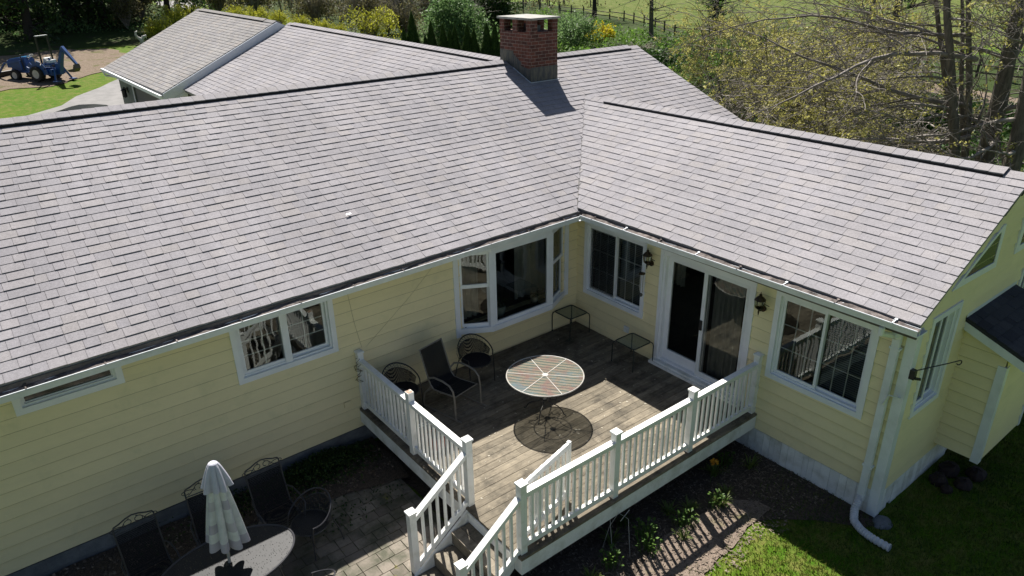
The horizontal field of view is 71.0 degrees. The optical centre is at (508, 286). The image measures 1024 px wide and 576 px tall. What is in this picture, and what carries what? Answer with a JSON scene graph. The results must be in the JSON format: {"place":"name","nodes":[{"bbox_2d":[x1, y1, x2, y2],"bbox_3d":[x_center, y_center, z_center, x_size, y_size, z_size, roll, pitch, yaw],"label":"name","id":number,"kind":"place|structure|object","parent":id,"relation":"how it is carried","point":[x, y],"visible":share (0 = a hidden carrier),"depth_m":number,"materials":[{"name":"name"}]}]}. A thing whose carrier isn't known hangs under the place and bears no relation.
{"place":"outdoors","nodes":[
{"label":"outdoors","id":0,"kind":"place"},
{"bbox_2d":[31,79,123,114],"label":"driveway","id":1,"kind":"structure","parent":0,"point":[109,94],"depth_m":36.26,"materials":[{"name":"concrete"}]},
{"bbox_2d":[57,104,107,111],"bbox_3d":[-17.547,-6.568,29.319,4.420,1.495,1.820,-2,24,-2],"label":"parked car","id":2,"kind":"object","parent":1,"relation":"on","point":[81,106],"visible":0.03,"depth_m":29.12,"materials":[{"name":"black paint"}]},
{"bbox_2d":[0,1,174,55],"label":"woodland floor","id":3,"kind":"structure","parent":0,"point":[9,45],"depth_m":49.98,"materials":[{"name":"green plant"}]},
{"bbox_2d":[0,0,80,45],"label":"woodland tree","id":4,"kind":"object","parent":3,"relation":"on","point":[23,7],"visible":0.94,"depth_m":48.77,"materials":[{"name":"green plant"}]},
{"bbox_2d":[0,0,114,32],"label":"woodland tree","id":5,"kind":"object","parent":3,"relation":"on","point":[67,5],"visible":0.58,"depth_m":53.25,"materials":[{"name":"green plant"}]},
{"bbox_2d":[0,5,171,35],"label":"undergrowth","id":6,"kind":"object","parent":3,"relation":"on","point":[79,22],"visible":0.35,"depth_m":54.09,"materials":[{"name":"green plant"}]},
{"bbox_2d":[100,0,143,28],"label":"brush","id":7,"kind":"object","parent":3,"relation":"on","point":[125,8],"visible":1,"depth_m":53.56,"materials":[{"name":"green plant"}]},
{"bbox_2d":[121,0,160,21],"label":"brush","id":8,"kind":"object","parent":3,"relation":"on","point":[145,3],"visible":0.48,"depth_m":57.98,"materials":[{"name":"green plant"}]},
{"bbox_2d":[141,15,172,38],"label":"forsythia bush","id":9,"kind":"object","parent":3,"relation":"on","point":[153,28],"visible":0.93,"depth_m":50.86,"materials":[{"name":"plant"}]},
{"bbox_2d":[151,4,190,25],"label":"forsythia bush","id":10,"kind":"object","parent":3,"relation":"on","point":[175,15],"visible":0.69,"depth_m":54.28,"materials":[{"name":"plant"}]},
{"bbox_2d":[163,0,222,14],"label":"woodland tree","id":11,"kind":"object","parent":3,"relation":"on","point":[166,2],"visible":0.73,"depth_m":56.87,"materials":[{"name":"green plant"}]},
{"bbox_2d":[143,479,478,575],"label":"patio","id":12,"kind":"structure","parent":0,"point":[367,542],"depth_m":10.33,"materials":[{"name":"stone"}]},
{"bbox_2d":[109,510,182,575],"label":"back chair","id":13,"kind":"object","parent":12,"relation":"on","point":[153,553],"visible":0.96,"depth_m":9.37,"materials":[{"name":"black"}]},
{"bbox_2d":[181,478,248,573],"bbox_3d":[-4.010,3.278,9.853,0.642,1.123,0.751,-17,29,-31],"label":"back chair","id":14,"kind":"object","parent":12,"relation":"on","point":[196,513],"visible":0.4,"depth_m":9.89,"materials":[{"name":"black"}]},
{"bbox_2d":[201,460,249,564],"bbox_3d":[-3.520,3.095,8.942,0.502,2.198,0.501,-16,28,-35],"label":"closed parasol","id":15,"kind":"object","parent":12,"relation":"on","point":[226,530],"visible":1,"depth_m":8.68,"materials":[{"name":"fabric"}]},
{"bbox_2d":[161,524,294,575],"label":"oval patio table","id":16,"kind":"object","parent":12,"relation":"on","point":[258,531],"visible":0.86,"depth_m":9.18,"materials":[{"name":"grey metal"}]},
{"bbox_2d":[242,457,311,555],"bbox_3d":[-3.302,3.094,10.227,0.642,1.123,0.751,-20,31,-36],"label":"back chair","id":17,"kind":"object","parent":12,"relation":"on","point":[265,503],"visible":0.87,"depth_m":10.32,"materials":[{"name":"black"}]},
{"bbox_2d":[287,487,344,561],"bbox_3d":[-2.762,3.319,10.086,0.639,0.803,0.592,14,28,29],"label":"tub chair","id":18,"kind":"object","parent":12,"relation":"on","point":[313,523],"visible":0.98,"depth_m":10.11,"materials":[{"name":"grey metal"}]},
{"bbox_2d":[485,297,508,316],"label":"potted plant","id":19,"kind":"object","parent":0,"point":[501,307],"visible":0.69,"depth_m":13.46,"materials":[{"name":"green plant"}]},
{"bbox_2d":[0,0,1023,575],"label":"ground","id":20,"kind":"structure","parent":0,"point":[16,102],"depth_m":10.43,"materials":[{"name":"green plant"}]},
{"bbox_2d":[0,48,125,90],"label":"dirt patch","id":21,"kind":"object","parent":20,"relation":"on","point":[91,61],"visible":0.58,"depth_m":42.90,"materials":[{"name":"soil"}]},
{"bbox_2d":[0,35,80,81],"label":"tractor","id":22,"kind":"object","parent":21,"relation":"on","point":[28,65],"visible":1,"depth_m":38.51,"materials":[{"name":"blue metal"}]},
{"bbox_2d":[100,8,285,103],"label":"garage","id":23,"kind":"structure","parent":20,"relation":"on","point":[174,60],"depth_m":28.42,"materials":[{"name":"grey"}]},
{"bbox_2d":[135,88,160,101],"bbox_3d":[-14.473,-6.994,29.280,0.045,2.100,4.600,-19,30,-34],"label":"garage door","id":24,"kind":"structure","parent":23,"relation":"in","point":[142,96],"depth_m":29.70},
{"bbox_2d":[198,0,244,11],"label":"brush","id":25,"kind":"object","parent":20,"relation":"on","point":[218,5],"visible":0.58,"depth_m":68.91,"materials":[{"name":"green plant"}]},
{"bbox_2d":[224,0,280,16],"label":"brush","id":26,"kind":"object","parent":20,"relation":"on","point":[256,5],"visible":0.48,"depth_m":74.80,"materials":[{"name":"green plant"}]},
{"bbox_2d":[247,5,271,19],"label":"forsythia bush","id":27,"kind":"object","parent":20,"relation":"on","point":[261,13],"visible":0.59,"depth_m":65.74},
{"bbox_2d":[268,9,291,24],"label":"forsythia bush","id":28,"kind":"object","parent":20,"relation":"on","point":[279,17],"visible":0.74,"depth_m":67.89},
{"bbox_2d":[291,0,337,25],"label":"brush","id":29,"kind":"object","parent":20,"relation":"on","point":[313,8],"visible":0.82,"depth_m":70.74,"materials":[{"name":"green plant"}]},
{"bbox_2d":[154,0,605,23],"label":"distant woods","id":30,"kind":"object","parent":20,"relation":"on","point":[289,3],"visible":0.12,"depth_m":101.72,"materials":[{"name":"green plant"}]},
{"bbox_2d":[0,14,1023,575],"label":"yellow house","id":31,"kind":"structure","parent":20,"relation":"on","point":[200,278],"depth_m":11.43,"materials":[{"name":"grey"}]},
{"bbox_2d":[11,366,124,416],"bbox_3d":[-5.678,1.244,9.251,1.250,0.410,0.154,-19,30,-34],"label":"window","id":32,"kind":"structure","parent":31,"relation":"in","point":[21,406],"depth_m":9.25,"materials":[{"name":"white plastic"}]},
{"bbox_2d":[229,300,338,384],"bbox_3d":[-3.424,0.761,10.974,1.610,1.040,0.154,-19,30,-34],"label":"window","id":33,"kind":"structure","parent":31,"relation":"in","point":[289,360],"depth_m":11.03,"materials":[{"name":"white plastic"}]},
{"bbox_2d":[452,224,568,338],"bbox_3d":[0.090,-0.209,13.519,2.730,1.710,0.680,-19,30,-34],"label":"bay window","id":34,"kind":"structure","parent":31,"relation":"in","point":[534,260],"depth_m":13.49,"materials":[{"name":"white plastic"}]},
{"bbox_2d":[583,222,647,318],"bbox_3d":[2.076,-0.369,13.716,0.225,1.535,1.590,-19,30,-34],"label":"window","id":35,"kind":"structure","parent":31,"relation":"in","point":[636,310],"depth_m":13.80,"materials":[{"name":"white plastic"}]},
{"bbox_2d":[648,249,757,406],"bbox_3d":[3.368,0.633,12.361,0.439,2.264,1.970,-19,30,-34],"label":"sliding door","id":36,"kind":"structure","parent":31,"relation":"in","point":[730,289],"depth_m":12.38,"materials":[{"name":"white plastic"}]},
{"bbox_2d":[764,291,879,419],"bbox_3d":[4.672,0.955,10.691,0.225,1.535,1.590,-19,30,-34],"label":"window","id":37,"kind":"structure","parent":31,"relation":"in","point":[854,409],"depth_m":10.62,"materials":[{"name":"white plastic"}]},
{"bbox_2d":[850,493,891,551],"bbox_3d":[5.174,3.397,10.353,0.315,0.340,0.896,-4,25,-5],"label":"drain hose","id":38,"kind":"object","parent":31,"relation":"attached to","point":[862,530],"visible":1,"depth_m":10.35,"materials":[{"name":"white plastic"}]},
{"bbox_2d":[908,300,963,418],"bbox_3d":[5.991,1.020,10.183,0.910,1.600,0.154,-19,30,-34],"label":"window","id":39,"kind":"structure","parent":31,"relation":"in","point":[922,397],"depth_m":10.27,"materials":[{"name":"white plastic"}]},
{"bbox_2d":[952,224,1006,291],"bbox_3d":[6.501,-0.399,9.909,1.450,0.670,0.035,-19,30,-34],"label":"window","id":40,"kind":"structure","parent":31,"relation":"in","point":[971,274],"depth_m":10.05,"materials":[{"name":"white plastic"}]},
{"bbox_2d":[1014,218,1023,253],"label":"window","id":41,"kind":"structure","parent":31,"relation":"in","point":[1019,245],"depth_m":10.76,"materials":[{"name":"white plastic"}]},
{"bbox_2d":[354,321,763,575],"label":"wooden deck","id":42,"kind":"structure","parent":20,"relation":"on","point":[556,496],"depth_m":10.87,"materials":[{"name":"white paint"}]},
{"bbox_2d":[380,362,423,409],"bbox_3d":[-1.769,1.732,11.933,0.639,0.803,0.591,-21,31,-37],"label":"round back chair","id":43,"kind":"object","parent":42,"relation":"on","point":[406,383],"visible":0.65,"depth_m":12.05,"materials":[{"name":"black metal"}]},
{"bbox_2d":[419,338,486,423],"bbox_3d":[-0.947,1.549,12.024,0.961,1.036,0.653,18,31,36],"label":"sling chair","id":44,"kind":"object","parent":42,"relation":"on","point":[441,384],"visible":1,"depth_m":12.11,"materials":[{"name":"black"}]},
{"bbox_2d":[455,333,494,388],"bbox_3d":[-0.583,1.316,12.796,0.639,0.803,0.591,-15,28,-29],"label":"round back chair","id":45,"kind":"object","parent":42,"relation":"on","point":[480,357],"visible":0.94,"depth_m":12.86,"materials":[{"name":"black metal"}]},
{"bbox_2d":[506,355,584,423],"bbox_3d":[0.604,1.766,11.853,1.282,0.725,1.282,-19,30,-34],"label":"round patio table","id":46,"kind":"object","parent":42,"relation":"on","point":[544,377],"visible":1,"depth_m":11.68,"materials":[{"name":"multicoloured metal"}]},
{"bbox_2d":[552,305,589,339],"bbox_3d":[1.260,0.707,14.493,0.554,0.449,0.558,-19,30,-34],"label":"side table","id":47,"kind":"object","parent":42,"relation":"on","point":[570,312],"visible":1,"depth_m":14.40,"materials":[{"name":"black metal"}]},
{"bbox_2d":[611,333,653,372],"bbox_3d":[2.307,1.207,13.347,0.554,0.449,0.558,-19,30,-34],"label":"side table","id":48,"kind":"object","parent":42,"relation":"on","point":[633,341],"visible":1,"depth_m":13.25,"materials":[{"name":"black metal"}]},
{"bbox_2d":[376,440,878,575],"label":"planting bed","id":49,"kind":"object","parent":20,"relation":"on","point":[418,484],"visible":0.24,"depth_m":10.95,"materials":[{"name":"soil"}]},
{"bbox_2d":[599,543,624,571],"bbox_3d":[1.391,3.717,9.836,0.346,0.303,0.358,-10,26,-19],"label":"bed plant","id":50,"kind":"object","parent":49,"relation":"on","point":[610,555],"visible":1,"depth_m":9.83,"materials":[{"name":"green plant"}]},
{"bbox_2d":[631,516,657,543],"bbox_3d":[1.951,3.482,10.296,0.378,0.331,0.390,2,25,7],"label":"bed plant","id":51,"kind":"object","parent":49,"relation":"on","point":[647,526],"visible":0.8,"depth_m":10.28,"materials":[{"name":"green plant"}]},
{"bbox_2d":[635,527,662,557],"bbox_3d":[1.971,3.607,10.075,0.422,0.286,0.450,-16,29,-30],"label":"bed plant","id":52,"kind":"object","parent":49,"relation":"on","point":[645,539],"visible":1,"depth_m":10.06,"materials":[{"name":"green plant"}]},
{"bbox_2d":[518,441,827,575],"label":"mulch chips","id":53,"kind":"object","parent":49,"relation":"on","point":[718,535],"visible":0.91,"depth_m":10.56,"materials":[{"name":"brown wood"}]},
{"bbox_2d":[669,507,699,529],"bbox_3d":[2.567,3.400,10.502,0.450,0.286,0.422,3,25,8],"label":"bed plant","id":54,"kind":"object","parent":49,"relation":"on","point":[681,523],"visible":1,"depth_m":10.51,"materials":[{"name":"green plant"}]},
{"bbox_2d":[636,499,770,575],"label":"bed edge","id":55,"kind":"object","parent":49,"relation":"on","point":[685,545],"visible":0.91,"depth_m":10.27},
{"bbox_2d":[706,488,726,509],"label":"bed plant","id":56,"kind":"object","parent":49,"relation":"on","point":[716,495],"visible":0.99,"depth_m":10.87,"materials":[{"name":"green plant"}]},
{"bbox_2d":[872,515,892,529],"bbox_3d":[5.497,3.491,10.571,0.350,0.156,0.310,-19,30,-34],"label":"splash stone","id":57,"kind":"object","parent":49,"relation":"on","point":[884,521],"visible":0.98,"depth_m":10.51,"materials":[{"name":"stone"}]},
{"bbox_2d":[686,413,1023,575],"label":"lawn","id":58,"kind":"structure","parent":20,"relation":"on","point":[931,525],"depth_m":10.35,"materials":[{"name":"green plant"}]},
{"bbox_2d":[928,471,947,486],"bbox_3d":[6.805,3.063,11.363,0.283,0.236,0.289,2,25,6],"label":"field stone","id":59,"kind":"object","parent":20,"relation":"on","point":[938,478],"visible":0.96,"depth_m":11.28,"materials":[{"name":"stone"}]},
{"bbox_2d":[938,460,959,477],"bbox_3d":[7.101,2.958,11.574,0.325,0.280,0.381,7,26,18],"label":"field stone","id":60,"kind":"object","parent":20,"relation":"on","point":[949,469],"visible":0.9,"depth_m":11.47,"materials":[{"name":"stone"}]},
{"bbox_2d":[953,476,972,491],"bbox_3d":[7.132,3.102,11.251,0.315,0.226,0.258,-19,30,-34],"label":"field stone","id":61,"kind":"object","parent":20,"relation":"on","point":[962,483],"visible":0.96,"depth_m":11.18,"materials":[{"name":"stone"}]},
{"bbox_2d":[965,465,986,481],"bbox_3d":[7.446,3.000,11.458,0.350,0.250,0.288,-19,30,-34],"label":"field stone","id":62,"kind":"object","parent":20,"relation":"on","point":[975,473],"visible":0.96,"depth_m":11.38,"materials":[{"name":"stone"}]},
{"bbox_3d":[-4.766,3.785,10.087,7.132,0.001,1.397,-19,30,-34],"label":"planting bed","id":63,"kind":"object","parent":20,"relation":"on","visible":0},
{"bbox_2d":[52,439,393,575],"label":"dead leaves","id":64,"kind":"object","parent":63,"relation":"on","point":[180,547],"visible":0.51,"depth_m":10.70,"materials":[{"name":"brown plant"}]},
{"bbox_2d":[131,439,405,542],"bbox_3d":[-3.419,3.332,10.754,3.802,0.276,1.761,-19,30,-34],"label":"ground cover","id":65,"kind":"object","parent":63,"relation":"on","point":[324,461],"visible":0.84,"depth_m":11.53,"materials":[{"name":"green plant"}]},
{"bbox_2d":[206,0,1023,171],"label":"woodland floor","id":66,"kind":"structure","parent":0,"point":[629,23],"depth_m":70.55,"materials":[{"name":"green plant"}]},
{"bbox_2d":[332,0,387,33],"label":"brush","id":67,"kind":"object","parent":66,"relation":"on","point":[360,3],"visible":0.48,"depth_m":69.46,"materials":[{"name":"green plant"}]},
{"bbox_2d":[339,4,401,39],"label":"olive bush","id":68,"kind":"object","parent":66,"relation":"on","point":[373,26],"visible":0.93,"depth_m":58.41,"materials":[{"name":"plant"}]},
{"bbox_2d":[379,0,426,35],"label":"brush","id":69,"kind":"object","parent":66,"relation":"on","point":[403,20],"visible":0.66,"depth_m":66.36,"materials":[{"name":"green plant"}]},
{"bbox_2d":[406,11,420,43],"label":"arborvitae","id":70,"kind":"object","parent":66,"relation":"on","point":[412,35],"visible":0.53,"depth_m":50.18,"materials":[{"name":"plant"}]},
{"bbox_2d":[410,0,437,22],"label":"brush","id":71,"kind":"object","parent":66,"relation":"on","point":[424,4],"visible":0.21,"depth_m":73.06,"materials":[{"name":"green plant"}]},
{"bbox_2d":[427,20,437,46],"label":"arborvitae","id":72,"kind":"object","parent":66,"relation":"on","point":[431,39],"visible":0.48,"depth_m":50.15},
{"bbox_2d":[417,0,499,50],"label":"green bush","id":73,"kind":"object","parent":66,"relation":"on","point":[448,14],"visible":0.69,"depth_m":56.37,"materials":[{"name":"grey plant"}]},
{"bbox_2d":[462,24,471,51],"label":"arborvitae","id":74,"kind":"object","parent":66,"relation":"on","point":[466,45],"visible":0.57,"depth_m":50.09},
{"bbox_2d":[470,28,479,53],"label":"arborvitae","id":75,"kind":"object","parent":66,"relation":"on","point":[475,45],"visible":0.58,"depth_m":50.16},
{"bbox_2d":[480,22,492,55],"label":"arborvitae","id":76,"kind":"object","parent":66,"relation":"on","point":[486,48],"visible":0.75,"depth_m":50.15,"materials":[{"name":"plant"}]},
{"bbox_2d":[466,0,522,40],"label":"dark bush","id":77,"kind":"object","parent":66,"relation":"on","point":[496,7],"visible":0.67,"depth_m":61.01,"materials":[{"name":"green plant"}]},
{"bbox_2d":[489,23,499,56],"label":"arborvitae","id":78,"kind":"object","parent":66,"relation":"on","point":[495,46],"visible":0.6,"depth_m":50.11,"materials":[{"name":"plant"}]},
{"bbox_2d":[544,7,603,48],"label":"green bush","id":79,"kind":"object","parent":66,"relation":"on","point":[572,32],"visible":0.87,"depth_m":60.75,"materials":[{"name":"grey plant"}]},
{"bbox_2d":[587,20,615,44],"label":"golden bush","id":80,"kind":"object","parent":66,"relation":"on","point":[607,31],"visible":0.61,"depth_m":63.05,"materials":[{"name":"plant"}]},
{"bbox_2d":[606,0,690,39],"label":"woodland tree","id":81,"kind":"object","parent":66,"relation":"on","point":[651,19],"visible":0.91,"depth_m":66.91,"materials":[{"name":"green plant"}]},
{"bbox_2d":[559,4,738,38],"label":"rail fence","id":82,"kind":"object","parent":66,"relation":"on","point":[623,18],"visible":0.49,"depth_m":82.91,"materials":[{"name":"brown wood"}]},
{"bbox_2d":[476,7,834,85],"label":"undergrowth","id":83,"kind":"object","parent":66,"relation":"on","point":[623,37],"visible":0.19,"depth_m":63.79,"materials":[{"name":"green plant"}]},
{"bbox_2d":[628,43,687,68],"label":"ground shrub","id":84,"kind":"object","parent":66,"relation":"on","point":[651,51],"visible":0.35,"depth_m":51.26,"materials":[{"name":"green plant"}]},
{"bbox_2d":[695,0,744,45],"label":"woodland tree","id":85,"kind":"object","parent":66,"relation":"on","point":[719,5],"visible":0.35,"depth_m":55.45,"materials":[{"name":"green plant"}]},
{"bbox_2d":[658,1,790,86],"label":"tree","id":86,"kind":"object","parent":66,"relation":"on","point":[694,59],"visible":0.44,"depth_m":43.72,"materials":[{"name":"green plant"}]},
{"bbox_2d":[685,51,804,122],"bbox_3d":[10.688,-8.544,32.566,4.820,4.495,5.387,-22,32,-38],"label":"tree","id":87,"kind":"object","parent":66,"relation":"on","point":[720,78],"visible":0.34,"depth_m":32.69,"materials":[{"name":"green plant"}]},
{"bbox_2d":[701,0,792,71],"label":"tree","id":88,"kind":"object","parent":66,"relation":"on","point":[743,25],"visible":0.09,"depth_m":48.47,"materials":[{"name":"green plant"}]},
{"bbox_2d":[686,41,814,129],"bbox_3d":[7.880,-6.281,27.047,6.397,5.337,5.724,21,32,39],"label":"tree","id":89,"kind":"object","parent":66,"relation":"on","point":[746,112],"visible":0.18,"depth_m":25.99,"materials":[{"name":"green plant"}]},
{"bbox_2d":[688,29,812,105],"bbox_3d":[13.178,-11.302,38.633,5.738,4.954,6.792,-17,29,-31],"label":"tree","id":90,"kind":"object","parent":66,"relation":"on","point":[716,61],"visible":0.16,"depth_m":38.74,"materials":[{"name":"green plant"}]},
{"bbox_2d":[707,0,888,120],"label":"tree","id":91,"kind":"object","parent":66,"relation":"on","point":[768,53],"visible":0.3,"depth_m":33.28,"materials":[{"name":"green plant"}]},
{"bbox_2d":[733,3,863,102],"bbox_3d":[15.517,-12.372,39.231,6.929,6.461,7.744,10,27,24],"label":"tree","id":92,"kind":"object","parent":66,"relation":"on","point":[793,30],"visible":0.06,"depth_m":38.97,"materials":[{"name":"green plant"}]},
{"bbox_2d":[647,0,1023,162],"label":"maple tree","id":93,"kind":"object","parent":66,"relation":"on","point":[952,103],"visible":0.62,"depth_m":19.43,"materials":[{"name":"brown plant"}]},
{"bbox_2d":[731,0,942,151],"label":"tree","id":94,"kind":"object","parent":66,"relation":"on","point":[839,133],"visible":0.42,"depth_m":26.27,"materials":[{"name":"green plant"}]},
{"bbox_2d":[755,23,965,135],"bbox_3d":[13.646,-8.102,30.476,7.070,5.899,6.327,-9,26,-16],"label":"tree","id":95,"kind":"object","parent":66,"relation":"on","point":[769,48],"visible":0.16,"depth_m":30.23,"materials":[{"name":"green plant"}]},
{"bbox_2d":[699,79,1023,171],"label":"undergrowth","id":96,"kind":"object","parent":66,"relation":"on","point":[1005,134],"visible":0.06,"depth_m":31.53,"materials":[{"name":"green plant"}]},
{"bbox_2d":[787,0,935,112],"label":"tree","id":97,"kind":"object","parent":66,"relation":"on","point":[843,44],"visible":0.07,"depth_m":35.63,"materials":[{"name":"green plant"}]},
{"bbox_2d":[820,0,941,50],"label":"woodland tree","id":98,"kind":"object","parent":66,"relation":"on","point":[876,1],"visible":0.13,"depth_m":42.99,"materials":[{"name":"green plant"}]},
{"bbox_2d":[751,0,1023,163],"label":"maple tree","id":99,"kind":"object","parent":66,"relation":"on","point":[1006,75],"visible":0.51,"depth_m":19.52,"materials":[{"name":"brown plant"}]},
{"bbox_2d":[813,0,965,83],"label":"woodland tree","id":100,"kind":"object","parent":66,"relation":"on","point":[908,7],"visible":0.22,"depth_m":41.01,"materials":[{"name":"green plant"}]},
{"bbox_2d":[824,1,982,101],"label":"tree","id":101,"kind":"object","parent":66,"relation":"on","point":[931,67],"visible":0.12,"depth_m":37.33,"materials":[{"name":"green plant"}]},
{"bbox_2d":[800,41,1021,77],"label":"rail fence","id":102,"kind":"object","parent":66,"relation":"on","point":[978,68],"visible":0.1,"depth_m":46.45,"materials":[{"name":"brown wood"}]},
{"bbox_2d":[833,0,992,115],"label":"tree","id":103,"kind":"object","parent":66,"relation":"on","point":[919,44],"visible":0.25,"depth_m":32.60,"materials":[{"name":"green plant"}]},
{"bbox_2d":[803,0,1023,171],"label":"maple tree","id":104,"kind":"object","parent":66,"relation":"on","point":[1012,157],"visible":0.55,"depth_m":18.99,"materials":[{"name":"brown plant"}]},
{"bbox_2d":[869,123,960,155],"bbox_3d":[16.210,-5.745,28.715,4.005,1.502,4.168,6,25,14],"label":"ground shrub","id":105,"kind":"object","parent":66,"relation":"on","point":[927,138],"visible":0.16,"depth_m":28.69,"materials":[{"name":"green plant"}]},
{"bbox_2d":[878,98,977,133],"bbox_3d":[19.148,-7.997,33.338,4.346,1.621,3.962,0,24,2],"label":"ground shrub","id":106,"kind":"object","parent":66,"relation":"on","point":[929,120],"visible":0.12,"depth_m":32.54,"materials":[{"name":"green plant"}]},
{"bbox_2d":[933,92,1018,130],"bbox_3d":[22.167,-8.165,33.618,4.346,1.621,3.962,-7,25,-13],"label":"ground shrub","id":107,"kind":"object","parent":66,"relation":"on","point":[984,118],"visible":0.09,"depth_m":33.19,"materials":[{"name":"green plant"}]},
{"bbox_2d":[550,0,1023,45],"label":"field","id":108,"kind":"structure","parent":0,"point":[612,5],"depth_m":97.88,"materials":[{"name":"green plant"}]},
{"bbox_2d":[892,77,1017,105],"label":"dirt track","id":109,"kind":"structure","parent":0,"point":[937,87],"depth_m":41.64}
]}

